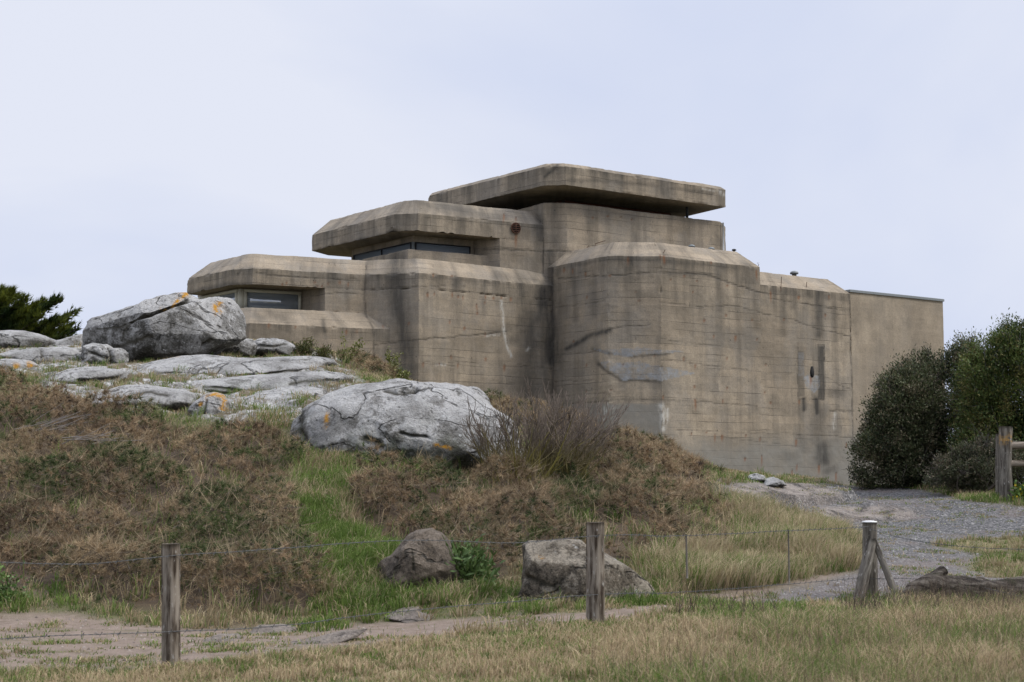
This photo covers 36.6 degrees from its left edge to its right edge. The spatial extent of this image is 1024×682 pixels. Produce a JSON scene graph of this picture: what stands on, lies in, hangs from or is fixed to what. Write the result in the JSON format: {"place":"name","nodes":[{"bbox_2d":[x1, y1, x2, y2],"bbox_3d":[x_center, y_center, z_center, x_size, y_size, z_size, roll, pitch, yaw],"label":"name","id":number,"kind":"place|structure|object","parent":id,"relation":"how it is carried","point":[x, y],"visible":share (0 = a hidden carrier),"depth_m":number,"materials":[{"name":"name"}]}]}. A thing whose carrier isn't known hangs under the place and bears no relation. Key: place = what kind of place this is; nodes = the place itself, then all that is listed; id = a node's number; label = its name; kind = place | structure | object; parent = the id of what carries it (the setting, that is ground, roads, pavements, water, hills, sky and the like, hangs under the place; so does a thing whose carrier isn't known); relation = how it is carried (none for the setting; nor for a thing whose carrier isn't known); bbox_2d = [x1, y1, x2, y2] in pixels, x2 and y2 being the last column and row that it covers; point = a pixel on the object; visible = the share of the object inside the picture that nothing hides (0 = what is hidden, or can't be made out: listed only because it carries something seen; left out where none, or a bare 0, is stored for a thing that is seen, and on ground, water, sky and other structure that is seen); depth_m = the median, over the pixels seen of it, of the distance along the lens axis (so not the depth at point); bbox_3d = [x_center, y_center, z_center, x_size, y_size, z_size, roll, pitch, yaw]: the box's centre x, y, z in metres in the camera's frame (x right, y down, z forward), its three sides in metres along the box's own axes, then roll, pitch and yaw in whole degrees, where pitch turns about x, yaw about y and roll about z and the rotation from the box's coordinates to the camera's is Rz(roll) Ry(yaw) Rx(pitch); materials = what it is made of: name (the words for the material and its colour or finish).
{"place":"outdoors","nodes":[
{"label":"outdoors","id":0,"kind":"place"},
{"bbox_2d":[0,565,1023,681],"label":"lawn grass","id":1,"kind":"structure","parent":0,"point":[894,637],"depth_m":13.05,"materials":[{"name":"plant"}]},
{"bbox_2d":[0,344,1023,681],"bbox_3d":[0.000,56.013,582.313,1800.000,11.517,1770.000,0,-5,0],"label":"ground","id":2,"kind":"structure","parent":0,"point":[918,510],"depth_m":24.98,"materials":[{"name":"grey gravel"}]},
{"bbox_2d":[0,562,29,605],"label":"nettle clump","id":3,"kind":"object","parent":2,"relation":"on","point":[5,589],"visible":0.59,"depth_m":19.72,"materials":[{"name":"green plant"}]},
{"bbox_2d":[0,359,37,368],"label":"boulder","id":4,"kind":"object","parent":2,"relation":"on","point":[22,363],"visible":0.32,"depth_m":39.14,"materials":[{"name":"stone"}]},
{"bbox_2d":[0,330,54,348],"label":"boulder","id":5,"kind":"object","parent":2,"relation":"on","point":[16,338],"visible":0.53,"depth_m":45.55,"materials":[{"name":"stone"}]},
{"bbox_2d":[0,346,81,363],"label":"boulder","id":6,"kind":"object","parent":2,"relation":"on","point":[52,353],"visible":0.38,"depth_m":41.02,"materials":[{"name":"stone"}]},
{"bbox_2d":[0,283,83,339],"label":"conifer","id":7,"kind":"object","parent":2,"relation":"on","point":[19,313],"visible":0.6,"depth_m":61.20,"materials":[{"name":"green plant"}]},
{"bbox_2d":[51,334,82,345],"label":"boulder","id":8,"kind":"object","parent":2,"relation":"on","point":[70,340],"visible":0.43,"depth_m":46.32,"materials":[{"name":"stone"}]},
{"bbox_2d":[49,366,128,383],"bbox_3d":[-10.459,0.945,38.060,2.033,0.680,2.141,0,-5,0],"label":"rock slab","id":9,"kind":"object","parent":2,"relation":"on","point":[84,374],"visible":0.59,"depth_m":37.39,"materials":[{"name":"stone"}]},
{"bbox_2d":[62,424,143,446],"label":"dead branches","id":10,"kind":"object","parent":2,"relation":"on","point":[81,438],"visible":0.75,"depth_m":29.27,"materials":[{"name":"wood"}]},
{"bbox_2d":[79,343,128,363],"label":"boulder","id":11,"kind":"object","parent":2,"relation":"on","point":[94,352],"visible":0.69,"depth_m":40.87,"materials":[{"name":"stone"}]},
{"bbox_2d":[91,385,200,409],"bbox_3d":[-8.318,1.300,35.209,2.466,0.680,2.245,0,-5,0],"label":"rock slab","id":12,"kind":"object","parent":2,"relation":"on","point":[172,398],"visible":0.63,"depth_m":34.49,"materials":[{"name":"stone"}]},
{"bbox_2d":[82,292,246,361],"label":"boulder","id":13,"kind":"object","parent":2,"relation":"on","point":[175,324],"visible":0.86,"depth_m":42.60,"materials":[{"name":"stone"}]},
{"bbox_2d":[161,543,180,665],"bbox_3d":[-2.912,2.344,13.239,0.186,1.220,0.166,0,-5,0],"label":"fence post","id":14,"kind":"object","parent":2,"relation":"on","point":[170,595],"visible":0.87,"depth_m":13.19,"materials":[{"name":"grey wood"}]},
{"bbox_2d":[187,392,230,416],"bbox_3d":[-6.515,1.563,33.400,0.994,0.934,1.197,0,-5,0],"label":"boulder","id":15,"kind":"object","parent":2,"relation":"on","point":[216,402],"visible":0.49,"depth_m":33.01,"materials":[{"name":"stone"}]},
{"bbox_2d":[203,633,241,642],"bbox_3d":[-3.039,3.117,16.049,0.485,0.114,0.902,0,-5,0],"label":"bedrock patch","id":16,"kind":"object","parent":2,"relation":"on","point":[217,637],"visible":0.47,"depth_m":16.04,"materials":[{"name":"grey stone"}]},
{"bbox_2d":[134,354,336,375],"bbox_3d":[-7.420,0.766,41.019,5.501,0.936,4.125,0,-5,0],"label":"rock slab","id":17,"kind":"object","parent":2,"relation":"on","point":[205,363],"visible":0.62,"depth_m":39.64,"materials":[{"name":"stone"}]},
{"bbox_2d":[218,338,256,357],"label":"boulder","id":18,"kind":"object","parent":2,"relation":"on","point":[245,347],"visible":0.45,"depth_m":44.51,"materials":[{"name":"stone"}]},
{"bbox_2d":[189,371,352,393],"bbox_3d":[-6.075,1.125,38.319,4.206,0.849,3.725,0,-5,0],"label":"rock slab","id":19,"kind":"object","parent":2,"relation":"on","point":[272,381],"visible":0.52,"depth_m":37.02,"materials":[{"name":"stone"}]},
{"bbox_2d":[247,624,296,634],"bbox_3d":[-2.788,3.372,17.891,0.589,0.156,1.019,0,-5,0],"label":"bedrock patch","id":20,"kind":"object","parent":2,"relation":"on","point":[290,628],"visible":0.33,"depth_m":17.91,"materials":[{"name":"grey stone"}]},
{"bbox_2d":[254,338,294,356],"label":"boulder","id":21,"kind":"object","parent":2,"relation":"on","point":[268,346],"visible":0.79,"depth_m":45.57,"materials":[{"name":"stone"}]},
{"bbox_2d":[244,386,326,399],"bbox_3d":[-5.269,1.467,35.196,2.330,0.962,2.550,0,-5,0],"label":"rock slab","id":22,"kind":"object","parent":2,"relation":"on","point":[275,393],"visible":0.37,"depth_m":34.89,"materials":[{"name":"stone"}]},
{"bbox_2d":[290,336,335,357],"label":"shrub","id":23,"kind":"object","parent":2,"relation":"on","point":[307,349],"visible":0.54,"depth_m":46.18,"materials":[{"name":"green plant"}]},
{"bbox_2d":[286,629,366,644],"bbox_3d":[-2.002,3.030,15.573,0.694,0.195,1.413,-4,-7,39],"label":"bedrock patch","id":24,"kind":"object","parent":2,"relation":"on","point":[340,636],"visible":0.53,"depth_m":15.57,"materials":[{"name":"grey stone"}]},
{"bbox_2d":[340,331,368,362],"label":"weed","id":25,"kind":"object","parent":2,"relation":"on","point":[356,344],"visible":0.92,"depth_m":47.17,"materials":[{"name":"green plant"}]},
{"bbox_2d":[0,344,748,611],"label":"heath","id":26,"kind":"object","parent":2,"relation":"on","point":[635,480],"visible":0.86,"depth_m":25.72,"materials":[{"name":"brown plant"}]},
{"bbox_2d":[16,403,99,432],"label":"dead branches","id":27,"kind":"object","parent":26,"relation":"on","point":[51,425],"visible":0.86,"depth_m":31.00,"materials":[{"name":"grey wood"}]},
{"bbox_2d":[378,346,403,377],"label":"weed","id":28,"kind":"object","parent":2,"relation":"on","point":[388,358],"visible":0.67,"depth_m":47.77,"materials":[{"name":"green plant"}]},
{"bbox_2d":[394,367,411,379],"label":"weed","id":29,"kind":"object","parent":2,"relation":"on","point":[406,375],"visible":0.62,"depth_m":46.50,"materials":[{"name":"green plant"}]},
{"bbox_2d":[290,378,524,475],"bbox_3d":[-2.116,1.842,31.703,4.801,2.135,4.258,0,-5,0],"label":"boulder","id":30,"kind":"object","parent":2,"relation":"on","point":[400,414],"visible":0.71,"depth_m":30.00,"materials":[{"name":"stone"}]},
{"bbox_2d":[384,606,434,622],"bbox_3d":[-1.227,3.332,18.842,0.732,0.173,0.981,4,-7,-34],"label":"bedrock patch","id":31,"kind":"object","parent":2,"relation":"on","point":[410,616],"visible":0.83,"depth_m":18.61,"materials":[{"name":"grey stone"}]},
{"bbox_2d":[377,528,462,591],"bbox_3d":[-1.187,2.967,20.499,1.284,0.985,1.138,0,-5,0],"label":"boulder","id":32,"kind":"object","parent":2,"relation":"on","point":[409,560],"visible":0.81,"depth_m":20.11,"materials":[{"name":"grey stone"}]},
{"bbox_2d":[442,534,505,589],"bbox_3d":[-0.593,3.070,20.384,1.046,1.067,0.834,0,-5,0],"label":"dock plant","id":33,"kind":"object","parent":2,"relation":"on","point":[469,569],"visible":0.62,"depth_m":20.28,"materials":[{"name":"green plant"}]},
{"bbox_2d":[466,386,489,401],"bbox_3d":[-0.987,1.386,34.533,1.056,0.750,1.653,0,-5,0],"label":"boulder","id":34,"kind":"object","parent":2,"relation":"on","point":[479,391],"visible":0.1,"depth_m":34.14,"materials":[{"name":"stone"}]},
{"bbox_2d":[0,338,1023,669],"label":"verge grass","id":35,"kind":"structure","parent":2,"relation":"on","point":[356,586],"depth_m":21.37,"materials":[{"name":"green plant"}]},
{"bbox_2d":[0,484,1023,668],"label":"loose stones","id":36,"kind":"object","parent":2,"relation":"on","point":[44,663],"visible":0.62,"depth_m":18.82,"materials":[{"name":"grey stone"}]},
{"bbox_2d":[457,375,603,491],"bbox_3d":[0.277,1.771,28.969,2.275,2.256,2.645,3,-6,-31],"label":"bare shrub","id":37,"kind":"object","parent":2,"relation":"on","point":[484,438],"visible":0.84,"depth_m":28.83,"materials":[{"name":"brown plant"}]},
{"bbox_2d":[466,377,630,490],"bbox_3d":[0.963,1.863,29.742,2.875,2.207,2.719,4,-6,-34],"label":"bare shrub","id":38,"kind":"object","parent":2,"relation":"on","point":[580,451],"visible":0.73,"depth_m":29.56,"materials":[{"name":"brown plant"}]},
{"bbox_2d":[187,163,945,484],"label":"concrete bunker","id":39,"kind":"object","parent":2,"relation":"on","point":[651,300],"visible":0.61,"depth_m":56.66,"materials":[{"name":"grey concrete"}]},
{"bbox_2d":[198,289,236,302],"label":"window","id":40,"kind":"structure","parent":39,"relation":"in","point":[232,294],"depth_m":54.52,"materials":[{"name":"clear glass"}]},
{"bbox_2d":[244,289,300,309],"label":"window","id":41,"kind":"structure","parent":39,"relation":"in","point":[253,298],"depth_m":54.28,"materials":[{"name":"grey glass"}]},
{"bbox_2d":[353,242,411,259],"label":"window","id":42,"kind":"structure","parent":39,"relation":"in","point":[400,247],"depth_m":58.16,"materials":[{"name":"glass"}]},
{"bbox_2d":[415,242,470,253],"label":"window","id":43,"kind":"structure","parent":39,"relation":"in","point":[423,246],"depth_m":57.15,"materials":[{"name":"glass"}]},
{"bbox_2d":[564,201,670,214],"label":"window","id":44,"kind":"structure","parent":39,"relation":"in","point":[621,208],"depth_m":61.84,"materials":[{"name":"black glass"}]},
{"bbox_2d":[518,539,655,602],"bbox_3d":[0.946,2.978,19.601,1.798,0.947,1.155,0,-5,0],"label":"boulder","id":45,"kind":"object","parent":2,"relation":"on","point":[552,565],"visible":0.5,"depth_m":19.28,"materials":[{"name":"stone"}]},
{"bbox_2d":[586,522,604,623],"bbox_3d":[0.881,2.526,16.331,0.194,1.227,0.190,3,-6,-29],"label":"fence post","id":46,"kind":"object","parent":2,"relation":"on","point":[595,584],"visible":0.82,"depth_m":16.27,"materials":[{"name":"grey wood"}]},
{"bbox_2d":[0,526,868,565],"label":"barbed wire","id":47,"kind":"object","parent":46,"relation":"attached to","point":[400,542],"visible":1,"depth_m":14.87,"materials":[{"name":"grey metal"}]},
{"bbox_2d":[685,534,687,577],"bbox_3d":[2.035,2.505,18.044,0.028,0.511,0.025,3,-6,-28],"label":"picket","id":48,"kind":"object","parent":2,"relation":"on","point":[686,548],"visible":0.96,"depth_m":18.04,"materials":[{"name":"grey metal"}]},
{"bbox_2d":[747,473,765,481],"bbox_3d":[5.635,3.212,35.907,0.535,0.298,1.012,0,-5,0],"label":"boulder","id":49,"kind":"object","parent":2,"relation":"on","point":[758,477],"visible":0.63,"depth_m":35.53,"materials":[{"name":"stone"}]},
{"bbox_2d":[763,477,786,487],"bbox_3d":[5.970,3.266,35.649,0.619,0.286,1.284,0,-5,0],"label":"boulder","id":50,"kind":"object","parent":2,"relation":"on","point":[774,482],"visible":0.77,"depth_m":35.15,"materials":[{"name":"stone"}]},
{"bbox_2d":[788,531,789,582],"bbox_3d":[3.595,2.794,20.126,0.023,0.687,0.025,2,-6,-21],"label":"picket","id":51,"kind":"object","parent":2,"relation":"on","point":[788,560],"visible":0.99,"depth_m":20.11,"materials":[{"name":"grey metal"}]},
{"bbox_2d":[853,521,898,599],"bbox_3d":[5.027,3.150,21.559,0.791,1.288,0.694,0,-5,0],"label":"fence post","id":52,"kind":"object","parent":2,"relation":"on","point":[872,554],"visible":0.79,"depth_m":21.53,"materials":[{"name":"grey wood"}]},
{"bbox_2d":[0,578,853,640],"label":"barbed wire","id":53,"kind":"object","parent":52,"relation":"attached to","point":[390,612],"visible":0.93,"depth_m":14.57,"materials":[{"name":"grey metal"}]},
{"bbox_2d":[875,578,1016,595],"bbox_3d":[6.353,3.321,20.443,3.635,0.307,0.246,-4,-7,39],"label":"barbed wire","id":54,"kind":"object","parent":52,"relation":"attached to","point":[910,578],"visible":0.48,"depth_m":21.34,"materials":[{"name":"grey metal"}]},
{"bbox_2d":[871,529,1023,550],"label":"barbed wire","id":55,"kind":"object","parent":52,"relation":"attached to","point":[945,544],"visible":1,"depth_m":21.02,"materials":[{"name":"grey metal"}]},
{"bbox_2d":[842,326,1011,489],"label":"evergreen bush","id":56,"kind":"object","parent":2,"relation":"on","point":[904,429],"visible":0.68,"depth_m":44.56,"materials":[{"name":"green plant"}]},
{"bbox_2d":[899,566,1023,600],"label":"fallen log","id":57,"kind":"object","parent":2,"relation":"on","point":[951,579],"visible":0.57,"depth_m":20.48,"materials":[{"name":"wood"}]},
{"bbox_2d":[917,429,1023,492],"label":"evergreen bush","id":58,"kind":"object","parent":2,"relation":"on","point":[961,473],"visible":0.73,"depth_m":40.91,"materials":[{"name":"green plant"}]},
{"bbox_2d":[939,307,1023,482],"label":"evergreen bush","id":59,"kind":"object","parent":2,"relation":"on","point":[997,365],"visible":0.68,"depth_m":42.30,"materials":[{"name":"green plant"}]},
{"bbox_2d":[995,426,1023,499],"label":"rail fence","id":60,"kind":"object","parent":2,"relation":"on","point":[1005,463],"visible":0.88,"depth_m":35.82,"materials":[{"name":"grey wood"}]},
{"bbox_2d":[1008,478,1023,499],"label":"flowering weed","id":61,"kind":"object","parent":2,"relation":"on","point":[1018,492],"visible":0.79,"depth_m":35.38,"materials":[{"name":"green plant"}]},
{"bbox_2d":[0,0,1023,483],"label":"sky","id":62,"kind":"structure","parent":0,"point":[864,145],"materials":[{"name":"white"}]},
{"bbox_2d":[618,478,861,593],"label":"long grass","id":63,"kind":"structure","parent":0,"point":[814,551],"depth_m":24.07,"materials":[{"name":"beige plant"}]}
]}

